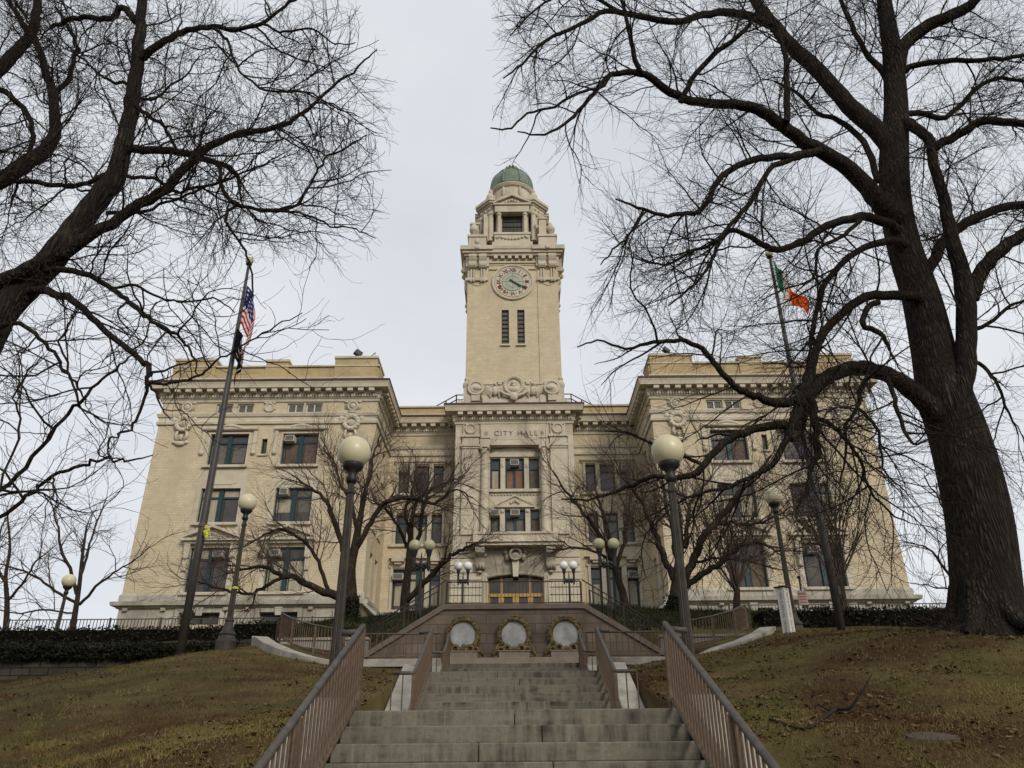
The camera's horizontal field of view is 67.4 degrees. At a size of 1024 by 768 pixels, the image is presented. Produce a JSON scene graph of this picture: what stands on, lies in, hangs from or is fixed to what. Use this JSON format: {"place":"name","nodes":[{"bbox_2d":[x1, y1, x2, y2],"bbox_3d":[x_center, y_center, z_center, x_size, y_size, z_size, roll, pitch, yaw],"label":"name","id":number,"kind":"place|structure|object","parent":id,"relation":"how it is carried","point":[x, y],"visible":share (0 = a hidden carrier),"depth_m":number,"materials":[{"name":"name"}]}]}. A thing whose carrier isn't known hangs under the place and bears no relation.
{"place":"outdoors","nodes":[
{"label":"outdoors","id":0,"kind":"place"},
{"bbox_2d":[233,329,242,384],"bbox_3d":[-8.868,-0.878,24.777,0.329,2.125,0.252,-1,-27,0],"label":"black flag","id":1,"kind":"object","parent":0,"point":[238,337],"visible":0.76,"depth_m":24.83,"materials":[{"name":"fabric"}]},
{"bbox_2d":[0,611,1023,767],"bbox_3d":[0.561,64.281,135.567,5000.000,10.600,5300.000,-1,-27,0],"label":"ground","id":2,"kind":"structure","parent":0,"point":[378,700],"depth_m":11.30,"materials":[{"name":"green plant"}]},
{"bbox_2d":[0,475,88,628],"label":"bare tree","id":3,"kind":"object","parent":2,"relation":"on","point":[6,617],"visible":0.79,"depth_m":52.19,"materials":[{"name":"brown plant"}]},
{"bbox_2d":[55,574,76,629],"bbox_3d":[-17.466,9.116,29.625,0.533,3.533,0.533,-1,-27,0],"label":"street lamp","id":4,"kind":"object","parent":2,"relation":"on","point":[68,581],"visible":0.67,"depth_m":30.05,"materials":[{"name":"paint"}]},
{"bbox_2d":[0,443,210,629],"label":"bare tree","id":5,"kind":"object","parent":2,"relation":"on","point":[77,602],"visible":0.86,"depth_m":45.50,"materials":[{"name":"brown plant"}]},
{"bbox_2d":[0,639,251,679],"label":"rubble wall","id":6,"kind":"structure","parent":2,"relation":"on","point":[33,669],"depth_m":25.47,"materials":[{"name":"stone"}]},
{"bbox_2d":[0,638,239,663],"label":"ivy","id":7,"kind":"object","parent":6,"relation":"attached to","point":[54,650],"visible":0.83,"depth_m":25.47,"materials":[{"name":"green plant"}]},
{"bbox_2d":[0,619,297,647],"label":"hedge","id":8,"kind":"object","parent":2,"relation":"on","point":[244,631],"visible":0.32,"depth_m":26.67,"materials":[{"name":"green plant"}]},
{"bbox_2d":[7,616,332,630],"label":"iron fence","id":9,"kind":"object","parent":2,"relation":"on","point":[161,619],"visible":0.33,"depth_m":45.62,"materials":[{"name":"black metal"}]},
{"bbox_2d":[0,0,397,647],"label":"bare tree","id":10,"kind":"object","parent":2,"relation":"on","point":[24,284],"visible":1,"depth_m":11.91,"materials":[{"name":"brown plant"}]},
{"bbox_2d":[175,257,253,655],"bbox_3d":[-9.097,1.557,23.870,0.308,13.390,0.273,-1,-27,0],"label":"flagpole","id":11,"kind":"object","parent":2,"relation":"on","point":[187,615],"visible":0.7,"depth_m":22.76,"materials":[{"name":"metal"}]},
{"bbox_2d":[236,286,254,378],"bbox_3d":[-8.832,-1.733,25.453,0.436,3.658,0.288,-1,-27,0],"label":"striped flag","id":12,"kind":"object","parent":11,"relation":"hanging from","point":[248,316],"visible":0.88,"depth_m":25.67,"materials":[{"name":"multicoloured fabric"}]},
{"bbox_2d":[214,494,256,650],"bbox_3d":[-7.719,5.277,21.551,0.533,4.562,0.533,-1,-27,0],"label":"street lamp","id":13,"kind":"object","parent":2,"relation":"on","point":[226,639],"visible":0.98,"depth_m":21.33,"materials":[{"name":"metal"}]},
{"bbox_2d":[251,636,328,664],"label":"flared kerb","id":14,"kind":"structure","parent":2,"relation":"on","point":[268,645],"depth_m":19.52,"materials":[{"name":"concrete"}]},
{"bbox_2d":[132,394,508,627],"bbox_3d":[-7.879,5.423,34.711,15.850,13.068,7.311,-1,-27,0],"label":"bare tree","id":15,"kind":"object","parent":2,"relation":"on","point":[352,606],"visible":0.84,"depth_m":34.13,"materials":[{"name":"brown plant"}]},
{"bbox_2d":[277,637,369,654],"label":"wall","id":16,"kind":"structure","parent":2,"relation":"on","point":[328,643],"depth_m":22.50,"materials":[{"name":"concrete"}]},
{"bbox_2d":[318,436,370,697],"bbox_3d":[-2.518,2.900,11.421,0.533,4.562,0.533,-1,-27,0],"label":"street lamp","id":17,"kind":"object","parent":2,"relation":"on","point":[353,452],"visible":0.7,"depth_m":11.75,"materials":[{"name":"metal"}]},
{"bbox_2d":[366,592,438,648],"bbox_3d":[-3.683,7.736,23.824,2.756,2.585,0.056,-1,-27,0],"label":"railing","id":18,"kind":"object","parent":2,"relation":"on","point":[406,609],"visible":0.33,"depth_m":24.09,"materials":[{"name":"metal"}]},
{"bbox_2d":[409,539,434,614],"bbox_3d":[-3.723,8.129,31.179,1.090,3.679,0.485,-1,-27,0],"label":"twin lamp","id":19,"kind":"object","parent":2,"relation":"on","point":[428,545],"visible":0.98,"depth_m":31.57,"materials":[{"name":"black metal"}]},
{"bbox_2d":[337,426,513,611],"bbox_3d":[-3.948,5.999,35.799,8.409,9.588,6.649,-1,-27,0],"label":"bare tree","id":20,"kind":"object","parent":2,"relation":"on","point":[406,597],"visible":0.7,"depth_m":35.45,"materials":[{"name":"brown plant"}]},
{"bbox_2d":[454,562,471,602],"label":"twin lamp","id":21,"kind":"object","parent":2,"relation":"on","point":[467,566],"visible":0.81,"depth_m":51.23,"materials":[{"name":"white glass"}]},
{"bbox_2d":[342,657,671,667],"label":"kerb","id":22,"kind":"structure","parent":2,"relation":"on","point":[400,663],"depth_m":18.19,"materials":[{"name":"concrete"}]},
{"bbox_2d":[0,627,1023,767],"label":"fallen leaves","id":23,"kind":"object","parent":2,"relation":"on","point":[973,722],"depth_m":10.00,"materials":[{"name":"brown plant"}]},
{"bbox_2d":[384,662,644,712],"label":"stone stairs","id":24,"kind":"structure","parent":2,"relation":"on","point":[498,690],"depth_m":13.65,"materials":[{"name":"stone"}]},
{"bbox_2d":[390,627,433,710],"bbox_3d":[-1.715,5.146,13.374,0.380,2.156,2.649,-1,-27,0],"label":"railing","id":25,"kind":"object","parent":24,"relation":"on","point":[421,671],"visible":0.94,"depth_m":13.01,"materials":[{"name":"grey paint"}]},
{"bbox_2d":[595,626,639,708],"bbox_3d":[1.804,5.115,13.374,0.380,2.156,2.649,-1,-27,0],"label":"railing","id":26,"kind":"object","parent":24,"relation":"on","point":[608,670],"visible":0.92,"depth_m":13.02,"materials":[{"name":"metal"}]},
{"bbox_2d":[432,663,596,671],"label":"stone stairs","id":27,"kind":"structure","parent":2,"relation":"on","point":[497,667],"depth_m":18.56,"materials":[{"name":"stone"}]},
{"bbox_2d":[433,632,450,671],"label":"railing","id":28,"kind":"object","parent":27,"relation":"on","point":[445,652],"visible":0.8,"depth_m":17.91,"materials":[{"name":"grey paint"}]},
{"bbox_2d":[578,631,595,669],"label":"railing","id":29,"kind":"object","parent":27,"relation":"on","point":[582,651],"visible":0.76,"depth_m":17.96,"materials":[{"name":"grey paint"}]},
{"bbox_2d":[109,165,922,629],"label":"city hall","id":30,"kind":"structure","parent":2,"relation":"on","point":[511,259],"depth_m":59.53,"materials":[{"name":"stone"}]},
{"bbox_2d":[179,614,219,624],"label":"window","id":31,"kind":"structure","parent":30,"relation":"in","point":[203,615],"depth_m":52.67,"materials":[{"name":"black glass"}]},
{"bbox_2d":[178,548,229,594],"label":"window","id":32,"kind":"structure","parent":30,"relation":"in","point":[201,592],"depth_m":54.07,"materials":[{"name":"grey glass"}]},
{"bbox_2d":[191,489,240,525],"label":"window","id":33,"kind":"structure","parent":30,"relation":"in","point":[223,508],"depth_m":56.27,"materials":[{"name":"grey glass"}]},
{"bbox_2d":[201,435,248,467],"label":"window","id":34,"kind":"structure","parent":30,"relation":"in","point":[228,458],"depth_m":58.23,"materials":[{"name":"grey glass"}]},
{"bbox_2d":[237,405,253,412],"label":"window","id":35,"kind":"structure","parent":30,"relation":"in","point":[242,408],"depth_m":59.76,"materials":[{"name":"grey glass"}]},
{"bbox_2d":[260,613,296,623],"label":"window","id":36,"kind":"structure","parent":30,"relation":"in","point":[264,614],"depth_m":52.71,"materials":[{"name":"black glass"}]},
{"bbox_2d":[258,548,304,594],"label":"window","id":37,"kind":"structure","parent":30,"relation":"in","point":[293,585],"depth_m":54.05,"materials":[{"name":"grey glass"}]},
{"bbox_2d":[267,488,311,524],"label":"window","id":38,"kind":"structure","parent":30,"relation":"in","point":[286,516],"depth_m":56.21,"materials":[{"name":"grey glass"}]},
{"bbox_2d":[287,404,303,412],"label":"window","id":39,"kind":"structure","parent":30,"relation":"in","point":[291,407],"depth_m":59.77,"materials":[{"name":"grey glass"}]},
{"bbox_2d":[275,435,318,467],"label":"window","id":40,"kind":"structure","parent":30,"relation":"in","point":[288,439],"depth_m":58.15,"materials":[{"name":"grey glass"}]},
{"bbox_2d":[306,404,322,411],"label":"window","id":41,"kind":"structure","parent":30,"relation":"in","point":[310,407],"depth_m":59.77,"materials":[{"name":"grey glass"}]},
{"bbox_2d":[391,570,403,609],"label":"window","id":42,"kind":"structure","parent":30,"relation":"in","point":[397,576],"depth_m":60.30,"materials":[{"name":"beige glass"}]},
{"bbox_2d":[395,515,406,543],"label":"window","id":43,"kind":"structure","parent":30,"relation":"in","point":[398,540],"depth_m":62.58,"materials":[{"name":"grey glass"}]},
{"bbox_2d":[409,570,424,608],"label":"window","id":44,"kind":"structure","parent":30,"relation":"in","point":[414,581],"depth_m":60.62,"materials":[{"name":"beige glass"}]},
{"bbox_2d":[413,515,426,543],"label":"window","id":45,"kind":"structure","parent":30,"relation":"in","point":[423,537],"depth_m":62.52,"materials":[{"name":"teal paint"}]},
{"bbox_2d":[429,569,439,606],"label":"window","id":46,"kind":"structure","parent":30,"relation":"in","point":[435,581],"depth_m":60.51,"materials":[{"name":"grey glass"}]},
{"bbox_2d":[431,515,441,542],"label":"window","id":47,"kind":"structure","parent":30,"relation":"in","point":[435,523],"depth_m":62.63,"materials":[{"name":"grey glass"}]},
{"bbox_2d":[490,459,499,488],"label":"window","id":48,"kind":"structure","parent":30,"relation":"in","point":[495,470],"depth_m":62.76,"materials":[{"name":"beige glass"}]},
{"bbox_2d":[490,509,499,531],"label":"window","id":49,"kind":"structure","parent":30,"relation":"in","point":[495,511],"depth_m":60.76,"materials":[{"name":"grey glass"}]},
{"bbox_2d":[501,311,509,345],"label":"louvre window","id":50,"kind":"structure","parent":30,"relation":"in","point":[505,314],"depth_m":69.49,"materials":[{"name":"black metal"}]},
{"bbox_2d":[502,216,521,231],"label":"belfry window","id":51,"kind":"structure","parent":30,"relation":"in","point":[511,223],"depth_m":76.11,"materials":[{"name":"grey glass"}]},
{"bbox_2d":[505,459,523,488],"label":"window","id":52,"kind":"structure","parent":30,"relation":"in","point":[514,468],"depth_m":62.64,"materials":[{"name":"brown glass"}]},
{"bbox_2d":[505,509,524,530],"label":"window","id":53,"kind":"structure","parent":30,"relation":"in","point":[514,518],"depth_m":60.91,"materials":[{"name":"grey glass"}]},
{"bbox_2d":[487,576,543,603],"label":"door","id":54,"kind":"structure","parent":30,"relation":"in","point":[491,586],"depth_m":58.16,"materials":[{"name":"brown wood"}]},
{"bbox_2d":[516,311,525,345],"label":"louvre window","id":55,"kind":"structure","parent":30,"relation":"in","point":[520,314],"depth_m":69.47,"materials":[{"name":"black metal"}]},
{"bbox_2d":[529,459,538,487],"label":"window","id":56,"kind":"structure","parent":30,"relation":"in","point":[533,483],"depth_m":62.76,"materials":[{"name":"grey glass"}]},
{"bbox_2d":[530,510,539,530],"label":"window","id":57,"kind":"structure","parent":30,"relation":"in","point":[534,519],"depth_m":61.00,"materials":[{"name":"grey glass"}]},
{"bbox_2d":[585,465,595,490],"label":"window","id":58,"kind":"structure","parent":30,"relation":"in","point":[590,467],"depth_m":64.64,"materials":[{"name":"grey glass"}]},
{"bbox_2d":[588,514,598,541],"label":"window","id":59,"kind":"structure","parent":30,"relation":"in","point":[592,539],"depth_m":62.57,"materials":[{"name":"grey glass"}]},
{"bbox_2d":[591,568,602,604],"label":"window","id":60,"kind":"structure","parent":30,"relation":"in","point":[596,579],"depth_m":60.64,"materials":[{"name":"grey glass"}]},
{"bbox_2d":[599,465,614,490],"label":"window","id":61,"kind":"structure","parent":30,"relation":"in","point":[601,467],"depth_m":64.59,"materials":[{"name":"grey glass"}]},
{"bbox_2d":[603,514,618,540],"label":"window","id":62,"kind":"structure","parent":30,"relation":"in","point":[616,534],"depth_m":62.66,"materials":[{"name":"grey glass"}]},
{"bbox_2d":[606,568,621,606],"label":"window","id":63,"kind":"structure","parent":30,"relation":"in","point":[614,591],"depth_m":60.43,"materials":[{"name":"grey glass"}]},
{"bbox_2d":[627,568,639,606],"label":"window","id":64,"kind":"structure","parent":30,"relation":"in","point":[633,593],"depth_m":60.31,"materials":[{"name":"grey glass"}]},
{"bbox_2d":[706,400,722,408],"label":"window","id":65,"kind":"structure","parent":30,"relation":"in","point":[719,403],"depth_m":59.74,"materials":[{"name":"grey glass"}]},
{"bbox_2d":[710,431,753,463],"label":"window","id":66,"kind":"structure","parent":30,"relation":"in","point":[742,443],"depth_m":58.06,"materials":[{"name":"grey glass"}]},
{"bbox_2d":[724,400,740,408],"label":"window","id":67,"kind":"structure","parent":30,"relation":"in","point":[727,402],"depth_m":59.77,"materials":[{"name":"grey glass"}]},
{"bbox_2d":[717,485,762,520],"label":"window","id":68,"kind":"structure","parent":30,"relation":"in","point":[719,486],"depth_m":56.38,"materials":[{"name":"grey glass"}]},
{"bbox_2d":[728,544,774,590],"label":"window","id":69,"kind":"structure","parent":30,"relation":"in","point":[744,586],"depth_m":53.82,"materials":[{"name":"grey glass"}]},
{"bbox_2d":[780,429,823,462],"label":"window","id":70,"kind":"structure","parent":30,"relation":"in","point":[790,444],"depth_m":58.02,"materials":[{"name":"grey glass"}]},
{"bbox_2d":[790,484,838,520],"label":"window","id":71,"kind":"structure","parent":30,"relation":"in","point":[823,488],"depth_m":56.43,"materials":[{"name":"grey glass"}]},
{"bbox_2d":[802,543,853,589],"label":"window","id":72,"kind":"structure","parent":30,"relation":"in","point":[815,582],"depth_m":53.96,"materials":[{"name":"grey glass"}]},
{"bbox_2d":[269,694,767,767],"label":"stone stairs","id":73,"kind":"structure","parent":2,"relation":"on","point":[605,738],"depth_m":7.26,"materials":[{"name":"stone"}]},
{"bbox_2d":[253,624,365,767],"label":"railing","id":74,"kind":"object","parent":73,"relation":"on","point":[292,730],"visible":0.99,"depth_m":6.47,"materials":[{"name":"metal"}]},
{"bbox_2d":[662,621,780,767],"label":"railing","id":75,"kind":"object","parent":73,"relation":"on","point":[736,725],"visible":0.99,"depth_m":6.43,"materials":[{"name":"metal"}]},
{"bbox_2d":[291,600,818,642],"bbox_3d":[0.025,9.604,31.103,32.351,3.881,12.100,-1,-27,0],"label":"ground cover","id":76,"kind":"object","parent":2,"relation":"on","point":[644,611],"visible":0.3,"depth_m":29.46,"materials":[{"name":"green plant"}]},
{"bbox_2d":[559,561,577,601],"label":"twin lamp","id":77,"kind":"object","parent":2,"relation":"on","point":[563,565],"visible":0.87,"depth_m":51.23,"materials":[{"name":"white glass"}]},
{"bbox_2d":[490,407,659,607],"bbox_3d":[3.508,6.050,35.668,9.110,8.993,4.808,12,-29,-23],"label":"bare tree","id":78,"kind":"object","parent":2,"relation":"on","point":[620,585],"visible":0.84,"depth_m":35.26,"materials":[{"name":"brown plant"}]},
{"bbox_2d":[593,538,618,611],"bbox_3d":[3.924,8.017,31.201,1.090,3.563,0.485,-1,-27,0],"label":"twin lamp","id":79,"kind":"object","parent":2,"relation":"on","point":[599,544],"visible":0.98,"depth_m":31.56,"materials":[{"name":"black metal"}]},
{"bbox_2d":[588,590,661,641],"bbox_3d":[3.817,7.670,23.824,2.756,2.585,0.056,-1,-27,0],"label":"railing","id":80,"kind":"object","parent":2,"relation":"on","point":[619,615],"visible":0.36,"depth_m":24.06,"materials":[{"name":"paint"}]},
{"bbox_2d":[651,435,704,693],"bbox_3d":[2.513,2.877,11.411,0.533,4.562,0.533,-1,-27,0],"label":"street lamp","id":81,"kind":"object","parent":2,"relation":"on","point":[667,452],"visible":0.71,"depth_m":11.78,"materials":[{"name":"metal"}]},
{"bbox_2d":[658,634,742,653],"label":"wall","id":82,"kind":"structure","parent":2,"relation":"on","point":[660,637],"depth_m":22.51,"materials":[{"name":"stone"}]},
{"bbox_2d":[577,407,869,613],"bbox_3d":[8.726,5.041,32.867,12.052,10.050,8.017,-16,-30,28],"label":"bare tree","id":83,"kind":"object","parent":2,"relation":"on","point":[672,595],"visible":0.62,"depth_m":32.76,"materials":[{"name":"brown plant"}]},
{"bbox_2d":[664,423,803,608],"bbox_3d":[10.701,6.665,37.976,6.898,9.625,7.111,-19,-32,32],"label":"bare tree","id":84,"kind":"object","parent":2,"relation":"on","point":[735,581],"visible":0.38,"depth_m":37.22,"materials":[{"name":"brown plant"}]},
{"bbox_2d":[699,626,775,653],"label":"flared kerb","id":85,"kind":"structure","parent":2,"relation":"on","point":[760,632],"depth_m":19.73,"materials":[{"name":"concrete"}]},
{"bbox_2d":[486,0,1023,656],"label":"bare tree","id":86,"kind":"object","parent":2,"relation":"on","point":[984,568],"visible":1,"depth_m":15.67,"materials":[{"name":"brown plant"}]},
{"bbox_2d":[773,583,795,633],"bbox_3d":[7.110,5.903,19.942,0.320,1.395,0.320,19,-32,-33],"label":"lettered pole","id":87,"kind":"object","parent":2,"relation":"on","point":[785,609],"visible":0.92,"depth_m":19.89,"materials":[{"name":"white metal"}]},
{"bbox_2d":[764,487,805,631],"bbox_3d":[7.796,5.154,21.992,0.533,4.562,0.533,-1,-27,0],"label":"street lamp","id":88,"kind":"object","parent":2,"relation":"on","point":[775,504],"visible":0.65,"depth_m":22.20,"materials":[{"name":"metal"}]},
{"bbox_2d":[797,576,808,609],"bbox_3d":[14.825,11.194,39.069,0.480,2.886,0.200,-1,-27,0],"label":"parking sign","id":89,"kind":"object","parent":2,"relation":"on","point":[802,598],"visible":0.81,"depth_m":39.16,"materials":[{"name":"white metal"}]},
{"bbox_2d":[765,251,845,630],"bbox_3d":[9.051,1.118,24.010,0.308,12.981,0.273,-1,-27,0],"label":"flagpole","id":90,"kind":"object","parent":2,"relation":"on","point":[839,619],"visible":0.55,"depth_m":22.18,"materials":[{"name":"metal"}]},
{"bbox_2d":[773,260,808,314],"bbox_3d":[9.486,-3.314,26.116,0.856,2.334,0.306,-1,-27,0],"label":"tricolour flag","id":91,"kind":"object","parent":90,"relation":"attached to","point":[787,295],"visible":0.38,"depth_m":26.04,"materials":[{"name":"fabric"}]},
{"bbox_2d":[725,401,911,609],"bbox_3d":[15.477,6.368,38.123,9.218,10.417,8.165,-1,-27,0],"label":"bare tree","id":92,"kind":"object","parent":2,"relation":"on","point":[843,599],"visible":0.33,"depth_m":37.29,"materials":[{"name":"brown plant"}]},
{"bbox_2d":[697,602,945,610],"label":"iron fence","id":93,"kind":"object","parent":2,"relation":"on","point":[758,605],"visible":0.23,"depth_m":45.86,"materials":[{"name":"metal"}]},
{"bbox_2d":[752,604,945,627],"bbox_3d":[21.265,8.277,26.299,25.707,1.447,1.692,-1,-27,0],"label":"hedge","id":94,"kind":"object","parent":2,"relation":"on","point":[825,619],"visible":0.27,"depth_m":25.89,"materials":[{"name":"green plant"}]},
{"bbox_2d":[911,594,948,629],"bbox_3d":[7.806,4.191,14.014,0.954,0.699,1.088,-22,-34,36],"label":"shrub","id":95,"kind":"object","parent":2,"relation":"on","point":[936,617],"visible":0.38,"depth_m":13.99,"materials":[{"name":"plant"}]},
{"bbox_2d":[906,731,961,742],"bbox_3d":[4.080,3.475,7.442,0.510,0.207,0.170,-1,-27,0],"label":"flat stone","id":96,"kind":"object","parent":2,"relation":"on","point":[947,737],"visible":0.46,"depth_m":7.44,"materials":[{"name":"grey stone"}]},
{"bbox_2d":[847,452,1021,606],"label":"bare tree","id":97,"kind":"object","parent":2,"relation":"on","point":[938,559],"visible":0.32,"depth_m":43.54,"materials":[{"name":"brown plant"}]},
{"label":"terrace","id":98,"kind":"structure","parent":2,"relation":"on","visible":0},
{"bbox_2d":[345,633,442,659],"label":"railing","id":99,"kind":"object","parent":98,"relation":"on","point":[405,656],"visible":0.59,"depth_m":18.55,"materials":[{"name":"metal"}]},
{"bbox_2d":[364,603,664,663],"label":"granite wall","id":100,"kind":"structure","parent":98,"relation":"on","point":[520,633],"depth_m":21.47,"materials":[{"name":"brown stone"}]},
{"bbox_2d":[365,580,445,651],"bbox_3d":[-3.095,6.839,21.934,2.347,2.425,0.056,-1,-27,0],"label":"railing","id":101,"kind":"object","parent":100,"relation":"on","point":[404,611],"visible":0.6,"depth_m":22.04,"materials":[{"name":"metal"}]},
{"bbox_2d":[445,580,581,603],"bbox_3d":[0.054,6.193,22.244,3.956,0.967,0.056,-1,-27,0],"label":"railing","id":102,"kind":"object","parent":100,"relation":"on","point":[519,602],"visible":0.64,"depth_m":22.32,"materials":[{"name":"metal"}]},
{"bbox_2d":[582,579,662,644],"bbox_3d":[3.214,6.784,21.934,2.347,2.425,0.056,-1,-27,0],"label":"railing","id":103,"kind":"object","parent":100,"relation":"on","point":[623,610],"visible":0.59,"depth_m":22.05,"materials":[{"name":"metal"}]},
{"bbox_2d":[585,631,681,659],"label":"railing","id":104,"kind":"object","parent":98,"relation":"on","point":[611,654],"visible":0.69,"depth_m":18.56,"materials":[{"name":"brown metal"}]},
{"bbox_2d":[691,604,752,646],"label":"railing","id":105,"kind":"object","parent":98,"relation":"on","point":[736,624],"visible":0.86,"depth_m":20.50,"materials":[{"name":"metal"}]},
{"bbox_2d":[0,0,1023,630],"label":"sky","id":106,"kind":"structure","parent":0,"point":[446,154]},
{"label":"path","id":107,"kind":"structure","parent":0,"visible":0},
{"bbox_2d":[275,613,345,655],"bbox_3d":[-5.657,6.869,20.561,0.385,1.960,4.604,19,-33,-33],"label":"railing","id":108,"kind":"object","parent":107,"relation":"on","point":[290,620],"visible":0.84,"depth_m":20.42,"materials":[{"name":"brown metal"}]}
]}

